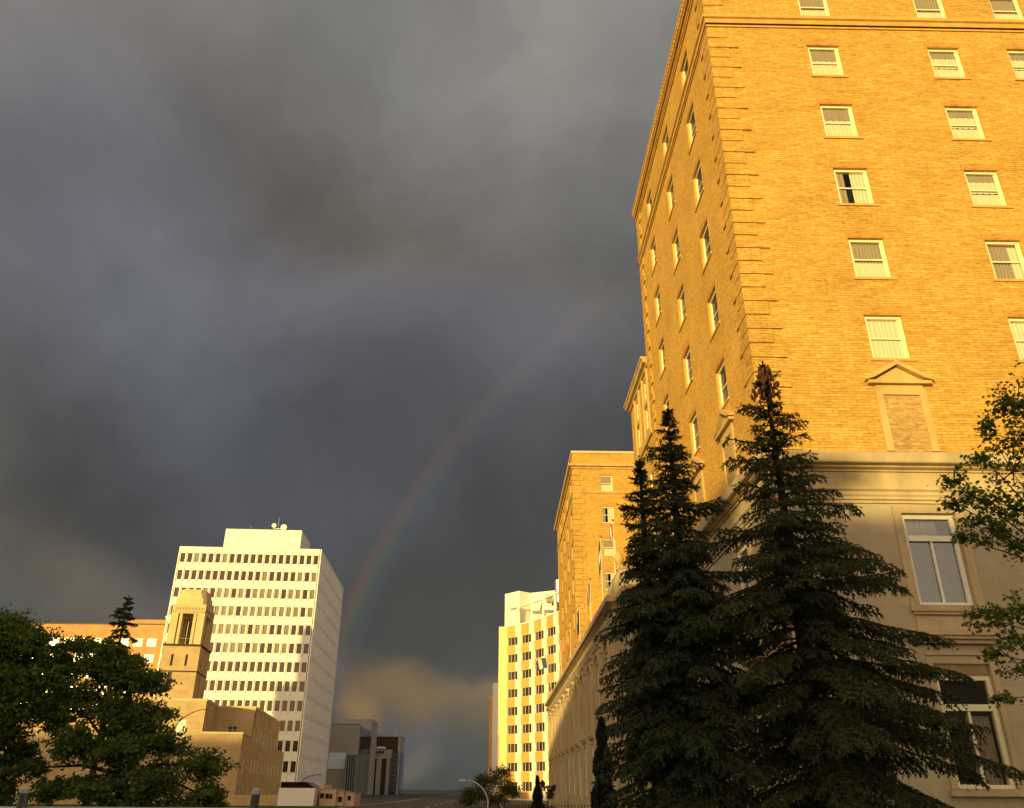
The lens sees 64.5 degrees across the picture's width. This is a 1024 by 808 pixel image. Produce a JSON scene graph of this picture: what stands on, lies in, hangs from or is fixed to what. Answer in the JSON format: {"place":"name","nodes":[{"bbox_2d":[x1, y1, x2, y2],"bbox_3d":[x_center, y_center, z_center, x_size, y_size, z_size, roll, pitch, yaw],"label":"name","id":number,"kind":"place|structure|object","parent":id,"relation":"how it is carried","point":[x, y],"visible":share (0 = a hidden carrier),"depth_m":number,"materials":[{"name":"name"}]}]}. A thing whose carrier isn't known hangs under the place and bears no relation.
{"place":"outdoors","nodes":[
{"label":"outdoors","id":0,"kind":"place"},
{"bbox_2d":[4,616,166,728],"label":"office block","id":1,"kind":"structure","parent":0,"point":[148,635],"depth_m":198.33,"materials":[{"name":"brown brick"}]},
{"bbox_2d":[132,638,142,645],"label":"window","id":2,"kind":"structure","parent":1,"relation":"in","point":[140,640],"depth_m":197.81,"materials":[{"name":"white glass"}]},
{"bbox_2d":[144,654,153,662],"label":"window","id":3,"kind":"structure","parent":1,"relation":"in","point":[149,656],"depth_m":196.42,"materials":[{"name":"white glass"}]},
{"bbox_2d":[146,638,156,646],"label":"window","id":4,"kind":"structure","parent":1,"relation":"in","point":[151,642],"depth_m":197.86,"materials":[{"name":"white glass"}]},
{"bbox_2d":[10,633,240,806],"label":"elm tree","id":5,"kind":"object","parent":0,"point":[130,742],"visible":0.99,"depth_m":25.57,"materials":[{"name":"green plant"}]},
{"bbox_2d":[0,787,260,807],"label":"pipe fence","id":6,"kind":"object","parent":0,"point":[25,792],"visible":1,"depth_m":5.33,"materials":[{"name":"black metal"}]},
{"bbox_2d":[0,589,283,805],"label":"stone civic building","id":7,"kind":"structure","parent":0,"point":[246,737],"depth_m":96.82,"materials":[{"name":"beige stone"}]},
{"bbox_2d":[175,720,185,736],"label":"window","id":8,"kind":"structure","parent":7,"relation":"in","point":[182,723],"depth_m":92.35,"materials":[{"name":"white paint"}]},
{"bbox_2d":[227,725,237,731],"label":"window","id":9,"kind":"structure","parent":7,"relation":"in","point":[230,728],"depth_m":98.68,"materials":[{"name":"grey glass"}]},
{"bbox_2d":[9,804,338,807],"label":"park lawn","id":10,"kind":"structure","parent":0,"point":[207,806],"depth_m":80.06,"materials":[{"name":"green plant"}]},
{"bbox_2d":[0,604,80,805],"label":"elm tree","id":11,"kind":"object","parent":10,"relation":"on","point":[26,658],"visible":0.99,"depth_m":25.91,"materials":[{"name":"green plant"}]},
{"bbox_2d":[88,595,139,803],"bbox_3d":[-20.999,15.530,42.164,1.987,11.225,1.638,12,-28,-23],"label":"spruce tree","id":12,"kind":"object","parent":10,"relation":"on","point":[123,623],"visible":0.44,"depth_m":43.66,"materials":[{"name":"green plant"}]},
{"bbox_2d":[158,708,213,805],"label":"street lamp","id":13,"kind":"object","parent":10,"relation":"on","point":[184,717],"visible":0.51,"depth_m":78.20,"materials":[{"name":"grey metal"}]},
{"bbox_2d":[54,790,556,807],"bbox_3d":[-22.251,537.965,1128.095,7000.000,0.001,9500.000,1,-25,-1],"label":"ground","id":14,"kind":"structure","parent":0,"point":[405,795],"depth_m":178.43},
{"bbox_2d":[153,518,343,787],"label":"office tower","id":15,"kind":"structure","parent":14,"relation":"on","point":[277,597],"depth_m":175.25,"materials":[{"name":"beige paint"}]},
{"bbox_2d":[230,643,235,652],"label":"window","id":16,"kind":"structure","parent":15,"relation":"in","point":[233,645],"depth_m":170.96,"materials":[{"name":"beige glass"}]},
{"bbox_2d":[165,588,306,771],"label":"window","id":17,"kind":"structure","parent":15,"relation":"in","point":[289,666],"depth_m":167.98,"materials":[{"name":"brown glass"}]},
{"bbox_2d":[252,643,257,652],"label":"window","id":18,"kind":"structure","parent":15,"relation":"in","point":[255,645],"depth_m":171.27,"materials":[{"name":"beige glass"}]},
{"bbox_2d":[274,643,279,652],"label":"window","id":19,"kind":"structure","parent":15,"relation":"in","point":[277,645],"depth_m":171.51,"materials":[{"name":"beige glass"}]},
{"bbox_2d":[296,644,301,653],"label":"window","id":20,"kind":"structure","parent":15,"relation":"in","point":[298,651],"depth_m":171.67,"materials":[{"name":"brown glass"}]},
{"bbox_2d":[277,773,319,805],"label":"annex","id":21,"kind":"object","parent":14,"relation":"on","point":[298,793],"visible":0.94,"depth_m":85.28,"materials":[{"name":"beige concrete"}]},
{"bbox_2d":[454,762,525,806],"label":"street tree","id":22,"kind":"object","parent":14,"relation":"on","point":[470,792],"visible":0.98,"depth_m":85.45,"materials":[{"name":"green plant"}]},
{"bbox_2d":[488,683,497,795],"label":"slim tower","id":23,"kind":"structure","parent":14,"relation":"on","point":[493,732],"depth_m":205.32,"materials":[{"name":"beige concrete"}]},
{"bbox_2d":[529,774,545,807],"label":"conifer","id":24,"kind":"object","parent":14,"relation":"on","point":[537,795],"visible":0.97,"depth_m":70.05,"materials":[{"name":"green plant"}]},
{"bbox_2d":[488,804,607,807],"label":"picket fence","id":25,"kind":"object","parent":14,"relation":"on","point":[548,805],"visible":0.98,"depth_m":26.91,"materials":[{"name":"black metal"}]},
{"bbox_2d":[540,780,555,803],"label":"shrub","id":26,"kind":"object","parent":14,"relation":"on","point":[550,794],"visible":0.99,"depth_m":72.12,"materials":[{"name":"green plant"}]},
{"bbox_2d":[590,715,618,807],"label":"cedar shrub","id":27,"kind":"object","parent":14,"relation":"on","point":[599,792],"visible":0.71,"depth_m":31.27,"materials":[{"name":"green plant"}]},
{"bbox_2d":[319,785,360,805],"bbox_3d":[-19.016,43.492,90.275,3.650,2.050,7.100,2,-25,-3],"label":"building","id":28,"kind":"structure","parent":0,"point":[329,796],"depth_m":87.39,"materials":[{"name":"brown concrete"}]},
{"bbox_2d":[325,719,377,794],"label":"grey block","id":29,"kind":"structure","parent":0,"point":[351,756],"depth_m":240.32,"materials":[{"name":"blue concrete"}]},
{"bbox_2d":[373,731,404,794],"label":"dark tower","id":30,"kind":"structure","parent":0,"point":[389,768],"depth_m":274.91,"materials":[{"name":"brown concrete"}]},
{"bbox_2d":[353,792,500,807],"bbox_3d":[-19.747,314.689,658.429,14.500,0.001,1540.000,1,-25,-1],"label":"road","id":31,"kind":"structure","parent":0,"point":[437,802],"depth_m":98.08,"materials":[{"name":"grey asphalt"}]},
{"bbox_2d":[339,794,502,807],"bbox_3d":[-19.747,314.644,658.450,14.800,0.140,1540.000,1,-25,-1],"label":"kerb","id":32,"kind":"structure","parent":31,"relation":"on","point":[394,801],"depth_m":100.33,"materials":[{"name":"concrete"}]},
{"bbox_2d":[458,779,488,807],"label":"street lamp","id":33,"kind":"object","parent":31,"relation":"on","point":[480,786],"visible":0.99,"depth_m":54.22,"materials":[{"name":"grey metal"}]},
{"bbox_2d":[0,0,949,789],"label":"sky","id":34,"kind":"structure","parent":0,"point":[362,277],"materials":[{"name":"grey"}]},
{"bbox_2d":[497,579,559,800],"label":"curved apartment tower","id":35,"kind":"structure","parent":0,"point":[530,630],"depth_m":152.30,"materials":[{"name":"yellow concrete"}]},
{"bbox_2d":[508,707,516,715],"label":"window","id":36,"kind":"structure","parent":35,"relation":"in","point":[512,711],"depth_m":154.17,"materials":[{"name":"brown glass"}]},
{"bbox_2d":[508,725,516,733],"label":"window","id":37,"kind":"structure","parent":35,"relation":"in","point":[512,729],"depth_m":152.73,"materials":[{"name":"brown glass"}]},
{"bbox_2d":[508,744,516,752],"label":"window","id":38,"kind":"structure","parent":35,"relation":"in","point":[512,748],"depth_m":151.37,"materials":[{"name":"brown glass"}]},
{"bbox_2d":[508,763,516,771],"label":"window","id":39,"kind":"structure","parent":35,"relation":"in","point":[513,766],"depth_m":149.90,"materials":[{"name":"brown glass"}]},
{"bbox_2d":[508,637,517,645],"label":"window","id":40,"kind":"structure","parent":35,"relation":"in","point":[511,641],"depth_m":159.68,"materials":[{"name":"brown glass"}]},
{"bbox_2d":[508,654,517,662],"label":"window","id":41,"kind":"structure","parent":35,"relation":"in","point":[511,658],"depth_m":158.29,"materials":[{"name":"brown glass"}]},
{"bbox_2d":[508,671,517,679],"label":"window","id":42,"kind":"structure","parent":35,"relation":"in","point":[511,675],"depth_m":156.86,"materials":[{"name":"brown glass"}]},
{"bbox_2d":[508,689,517,697],"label":"window","id":43,"kind":"structure","parent":35,"relation":"in","point":[512,693],"depth_m":155.49,"materials":[{"name":"brown glass"}]},
{"bbox_2d":[522,634,530,643],"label":"window","id":44,"kind":"structure","parent":35,"relation":"in","point":[527,638],"depth_m":156.98,"materials":[{"name":"brown glass"}]},
{"bbox_2d":[522,652,530,660],"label":"window","id":45,"kind":"structure","parent":35,"relation":"in","point":[525,656],"depth_m":155.64,"materials":[{"name":"brown glass"}]},
{"bbox_2d":[522,669,530,678],"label":"window","id":46,"kind":"structure","parent":35,"relation":"in","point":[525,673],"depth_m":154.22,"materials":[{"name":"brown glass"}]},
{"bbox_2d":[522,687,530,696],"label":"window","id":47,"kind":"structure","parent":35,"relation":"in","point":[525,691],"depth_m":152.84,"materials":[{"name":"brown glass"}]},
{"bbox_2d":[522,705,530,714],"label":"window","id":48,"kind":"structure","parent":35,"relation":"in","point":[525,709],"depth_m":151.48,"materials":[{"name":"brown glass"}]},
{"bbox_2d":[522,724,531,732],"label":"window","id":49,"kind":"structure","parent":35,"relation":"in","point":[527,728],"depth_m":149.94,"materials":[{"name":"brown glass"}]},
{"bbox_2d":[522,743,531,751],"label":"window","id":50,"kind":"structure","parent":35,"relation":"in","point":[526,747],"depth_m":148.62,"materials":[{"name":"brown glass"}]},
{"bbox_2d":[522,762,531,770],"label":"window","id":51,"kind":"structure","parent":35,"relation":"in","point":[526,766],"depth_m":147.27,"materials":[{"name":"brown glass"}]},
{"bbox_2d":[522,782,531,790],"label":"window","id":52,"kind":"structure","parent":35,"relation":"in","point":[527,786],"depth_m":145.86,"materials":[{"name":"brown glass"}]},
{"bbox_2d":[536,631,543,639],"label":"window","id":53,"kind":"structure","parent":35,"relation":"in","point":[539,635],"depth_m":153.34,"materials":[{"name":"brown glass"}]},
{"bbox_2d":[536,648,543,657],"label":"window","id":54,"kind":"structure","parent":35,"relation":"in","point":[539,653],"depth_m":152.02,"materials":[{"name":"brown glass"}]},
{"bbox_2d":[536,668,543,675],"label":"window","id":55,"kind":"structure","parent":35,"relation":"in","point":[541,672],"depth_m":150.56,"materials":[{"name":"brown glass"}]},
{"bbox_2d":[536,685,543,693],"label":"window","id":56,"kind":"structure","parent":35,"relation":"in","point":[539,689],"depth_m":149.35,"materials":[{"name":"brown glass"}]},
{"bbox_2d":[536,703,543,712],"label":"window","id":57,"kind":"structure","parent":35,"relation":"in","point":[539,707],"depth_m":148.03,"materials":[{"name":"brown glass"}]},
{"bbox_2d":[536,722,544,731],"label":"window","id":58,"kind":"structure","parent":35,"relation":"in","point":[540,727],"depth_m":146.53,"materials":[{"name":"brown glass"}]},
{"bbox_2d":[536,742,544,750],"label":"window","id":59,"kind":"structure","parent":35,"relation":"in","point":[540,746],"depth_m":145.18,"materials":[{"name":"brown glass"}]},
{"bbox_2d":[536,762,544,770],"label":"window","id":60,"kind":"structure","parent":35,"relation":"in","point":[540,766],"depth_m":143.84,"materials":[{"name":"brown glass"}]},
{"bbox_2d":[548,627,555,636],"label":"window","id":61,"kind":"structure","parent":35,"relation":"in","point":[551,631],"depth_m":149.72,"materials":[{"name":"brown glass"}]},
{"bbox_2d":[548,645,555,654],"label":"window","id":62,"kind":"structure","parent":35,"relation":"in","point":[552,649],"depth_m":148.30,"materials":[{"name":"brown glass"}]},
{"bbox_2d":[548,663,555,672],"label":"window","id":63,"kind":"structure","parent":35,"relation":"in","point":[551,668],"depth_m":146.96,"materials":[{"name":"brown glass"}]},
{"bbox_2d":[545,0,1023,807],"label":"hotel building","id":64,"kind":"structure","parent":0,"point":[829,210],"depth_m":31.46,"materials":[{"name":"brick"}]},
{"bbox_2d":[536,655,551,691],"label":"flagpole","id":65,"kind":"object","parent":64,"relation":"on","point":[541,663],"visible":0.98,"depth_m":102.32,"materials":[{"name":"paint"}]},
{"bbox_2d":[559,639,561,673],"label":"flagpole","id":66,"kind":"object","parent":64,"relation":"on","point":[560,655],"visible":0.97,"depth_m":88.78,"materials":[{"name":"paint"}]},
{"bbox_2d":[568,627,570,657],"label":"flagpole","id":67,"kind":"object","parent":64,"relation":"on","point":[569,642],"visible":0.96,"depth_m":77.76,"materials":[{"name":"paint"}]},
{"bbox_2d":[577,605,580,641],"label":"flagpole","id":68,"kind":"object","parent":64,"relation":"on","point":[578,622],"visible":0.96,"depth_m":69.20,"materials":[{"name":"metal"}]},
{"bbox_2d":[585,748,587,795],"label":"window","id":69,"kind":"structure","parent":64,"relation":"in","point":[585,748],"depth_m":59.83,"materials":[{"name":"paint"}]},
{"bbox_2d":[587,578,591,620],"bbox_3d":[5.809,15.284,60.879,0.438,4.550,0.174,15,-29,-28],"label":"flagpole","id":70,"kind":"object","parent":64,"relation":"on","point":[589,593],"visible":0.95,"depth_m":61.24,"materials":[{"name":"metal"}]},
{"bbox_2d":[598,535,603,599],"bbox_3d":[5.963,11.571,54.465,0.394,5.750,0.174,15,-29,-28],"label":"flagpole","id":71,"kind":"object","parent":64,"relation":"on","point":[600,558],"visible":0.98,"depth_m":54.85,"materials":[{"name":"paint"}]},
{"bbox_2d":[599,473,612,490],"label":"window","id":72,"kind":"structure","parent":64,"relation":"in","point":[605,481],"depth_m":87.24,"materials":[{"name":"paint"}]},
{"bbox_2d":[600,504,615,523],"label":"window","id":73,"kind":"structure","parent":64,"relation":"in","point":[607,510],"depth_m":85.83,"materials":[{"name":"paint"}]},
{"bbox_2d":[602,536,615,556],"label":"window","id":74,"kind":"structure","parent":64,"relation":"in","point":[608,551],"depth_m":84.15,"materials":[{"name":"paint"}]},
{"bbox_2d":[603,569,616,590],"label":"window","id":75,"kind":"structure","parent":64,"relation":"in","point":[608,577],"depth_m":82.86,"materials":[{"name":"paint"}]},
{"bbox_2d":[609,519,615,573],"bbox_3d":[6.139,8.749,49.702,0.451,3.640,0.174,15,-29,-28],"label":"flagpole","id":76,"kind":"object","parent":64,"relation":"on","point":[611,531],"visible":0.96,"depth_m":50.00,"materials":[{"name":"paint"}]},
{"bbox_2d":[646,185,651,212],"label":"window","id":77,"kind":"structure","parent":64,"relation":"in","point":[650,201],"depth_m":48.90,"materials":[{"name":"paint"}]},
{"bbox_2d":[650,231,656,276],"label":"window","id":78,"kind":"structure","parent":64,"relation":"in","point":[654,248],"depth_m":47.27,"materials":[{"name":"paint"}]},
{"bbox_2d":[654,279,661,326],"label":"window","id":79,"kind":"structure","parent":64,"relation":"in","point":[659,311],"depth_m":45.83,"materials":[{"name":"paint"}]},
{"bbox_2d":[658,333,665,379],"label":"window","id":80,"kind":"structure","parent":64,"relation":"in","point":[662,348],"depth_m":44.33,"materials":[{"name":"paint"}]},
{"bbox_2d":[661,119,668,152],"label":"window","id":81,"kind":"structure","parent":64,"relation":"in","point":[666,141],"depth_m":44.25,"materials":[{"name":"paint"}]},
{"bbox_2d":[662,388,668,429],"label":"window","id":82,"kind":"structure","parent":64,"relation":"in","point":[667,402],"depth_m":43.05,"materials":[{"name":"paint"}]},
{"bbox_2d":[666,169,674,220],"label":"window","id":83,"kind":"structure","parent":64,"relation":"in","point":[671,192],"depth_m":42.64,"materials":[{"name":"paint"}]},
{"bbox_2d":[671,222,680,274],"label":"window","id":84,"kind":"structure","parent":64,"relation":"in","point":[676,244],"depth_m":41.17,"materials":[{"name":"paint"}]},
{"bbox_2d":[676,278,686,332],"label":"window","id":85,"kind":"structure","parent":64,"relation":"in","point":[682,301],"depth_m":39.74,"materials":[{"name":"paint"}]},
{"bbox_2d":[679,45,687,81],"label":"window","id":86,"kind":"structure","parent":64,"relation":"in","point":[685,68],"depth_m":39.78,"materials":[{"name":"paint"}]},
{"bbox_2d":[682,338,692,393],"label":"window","id":87,"kind":"structure","parent":64,"relation":"in","point":[688,360],"depth_m":38.30,"materials":[{"name":"paint"}]},
{"bbox_2d":[685,96,696,154],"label":"window","id":88,"kind":"structure","parent":64,"relation":"in","point":[692,127],"depth_m":38.14,"materials":[{"name":"paint"}]},
{"bbox_2d":[688,403,699,455],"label":"window","id":89,"kind":"structure","parent":64,"relation":"in","point":[694,423],"depth_m":36.83,"materials":[{"name":"paint"}]},
{"bbox_2d":[687,456,705,527],"bbox_3d":[8.048,3.815,35.304,0.220,3.310,2.320,1,-25,-1],"label":"blind window","id":90,"kind":"structure","parent":64,"relation":"in","point":[698,478],"depth_m":35.28,"materials":[{"name":"stone"}]},
{"bbox_2d":[692,153,703,212],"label":"window","id":91,"kind":"structure","parent":64,"relation":"in","point":[698,179],"depth_m":36.71,"materials":[{"name":"paint"}]},
{"bbox_2d":[698,212,711,274],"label":"window","id":92,"kind":"structure","parent":64,"relation":"in","point":[705,239],"depth_m":35.27,"materials":[{"name":"paint"}]},
{"bbox_2d":[706,278,719,342],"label":"window","id":93,"kind":"structure","parent":64,"relation":"in","point":[713,303],"depth_m":33.81,"materials":[{"name":"paint"}]},
{"bbox_2d":[714,351,729,409],"bbox_3d":[8.357,-0.831,32.036,0.290,2.160,1.590,1,-25,-1],"label":"window","id":94,"kind":"structure","parent":64,"relation":"in","point":[724,396],"depth_m":32.35,"materials":[{"name":"paint"}]},
{"bbox_2d":[713,410,738,490],"bbox_3d":[8.136,1.712,30.879,0.220,3.310,2.320,1,-25,-1],"label":"blind window","id":95,"kind":"structure","parent":64,"relation":"in","point":[723,427],"depth_m":30.97,"materials":[{"name":"stone"}]},
{"bbox_2d":[737,544,751,613],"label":"window","id":96,"kind":"structure","parent":64,"relation":"in","point":[743,551],"depth_m":29.36,"materials":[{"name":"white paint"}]},
{"bbox_2d":[797,0,829,15],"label":"window","id":97,"kind":"structure","parent":64,"relation":"in","point":[806,7],"depth_m":35.90,"materials":[{"name":"paint"}]},
{"bbox_2d":[804,40,848,77],"bbox_3d":[13.257,-14.553,34.413,1.590,2.160,0.290,1,-25,-1],"label":"window","id":98,"kind":"structure","parent":64,"relation":"in","point":[825,62],"depth_m":34.56,"materials":[{"name":"paint"}]},
{"bbox_2d":[816,98,863,138],"bbox_3d":[13.239,-11.519,32.971,1.590,2.160,0.290,1,-25,-1],"label":"window","id":99,"kind":"structure","parent":64,"relation":"in","point":[838,121],"depth_m":33.11,"materials":[{"name":"paint"}]},
{"bbox_2d":[830,162,879,205],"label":"window","id":100,"kind":"structure","parent":64,"relation":"in","point":[853,187],"depth_m":31.74,"materials":[{"name":"paint"}]},
{"bbox_2d":[844,231,896,279],"bbox_3d":[13.202,-5.450,30.086,1.590,2.160,0.290,1,-25,-1],"label":"window","id":101,"kind":"structure","parent":64,"relation":"in","point":[869,259],"depth_m":30.22,"materials":[{"name":"paint"}]},
{"bbox_2d":[860,308,915,361],"bbox_3d":[13.184,-2.415,28.643,1.590,2.160,0.290,1,-25,-1],"label":"window","id":102,"kind":"structure","parent":64,"relation":"in","point":[887,340],"depth_m":28.77,"materials":[{"name":"paint"}]},
{"bbox_2d":[863,360,939,451],"bbox_3d":[13.172,0.021,27.258,2.320,3.310,0.220,1,-25,-1],"label":"blind window","id":103,"kind":"structure","parent":64,"relation":"in","point":[907,424],"depth_m":27.29,"materials":[{"name":"stone"}]},
{"bbox_2d":[913,0,945,17],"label":"window","id":104,"kind":"structure","parent":64,"relation":"in","point":[924,8],"depth_m":36.01,"materials":[{"name":"paint"}]},
{"bbox_2d":[902,515,972,604],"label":"window","id":105,"kind":"structure","parent":64,"relation":"in","point":[940,576],"depth_m":25.43,"materials":[{"name":"white paint"}]},
{"bbox_2d":[923,42,971,79],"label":"window","id":106,"kind":"structure","parent":64,"relation":"in","point":[946,64],"depth_m":34.66,"materials":[{"name":"paint"}]},
{"bbox_2d":[941,100,991,140],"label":"window","id":107,"kind":"structure","parent":64,"relation":"in","point":[965,125],"depth_m":33.21,"materials":[{"name":"paint"}]},
{"bbox_2d":[937,675,1015,788],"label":"window","id":108,"kind":"structure","parent":64,"relation":"in","point":[978,713],"depth_m":23.37,"materials":[{"name":"paint"}]},
{"bbox_2d":[960,164,1013,208],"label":"window","id":109,"kind":"structure","parent":64,"relation":"in","point":[985,189],"depth_m":31.76,"materials":[{"name":"paint"}]},
{"bbox_2d":[980,233,1023,281],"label":"window","id":110,"kind":"structure","parent":64,"relation":"in","point":[1006,258],"depth_m":30.33,"materials":[{"name":"paint"}]},
{"bbox_2d":[989,0,1023,19],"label":"window","id":111,"kind":"structure","parent":64,"relation":"in","point":[1002,9],"depth_m":36.12,"materials":[{"name":"paint"}]},
{"bbox_2d":[1003,310,1023,362],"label":"window","id":112,"kind":"structure","parent":64,"relation":"in","point":[1017,325],"depth_m":28.97,"materials":[{"name":"paint"}]},
{"bbox_2d":[1003,44,1023,80],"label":"window","id":113,"kind":"structure","parent":64,"relation":"in","point":[1016,57],"depth_m":34.79,"materials":[{"name":"paint"}]},
{"label":"lawn","id":114,"kind":"structure","parent":0,"visible":0},
{"bbox_2d":[593,455,728,807],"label":"spruce tree","id":115,"kind":"object","parent":114,"relation":"on","point":[637,643],"visible":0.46,"depth_m":15.75,"materials":[{"name":"green plant"}]},
{"bbox_2d":[591,406,799,807],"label":"spruce tree","id":116,"kind":"object","parent":114,"relation":"on","point":[688,584],"visible":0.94,"depth_m":15.15,"materials":[{"name":"green plant"}]},
{"bbox_2d":[673,360,1023,807],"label":"spruce tree","id":117,"kind":"object","parent":114,"relation":"on","point":[839,744],"visible":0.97,"depth_m":14.90,"materials":[{"name":"green plant"}]},
{"bbox_2d":[927,359,1023,708],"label":"maple tree","id":118,"kind":"object","parent":114,"relation":"on","point":[991,654],"visible":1,"depth_m":10.47,"materials":[{"name":"green plant"}]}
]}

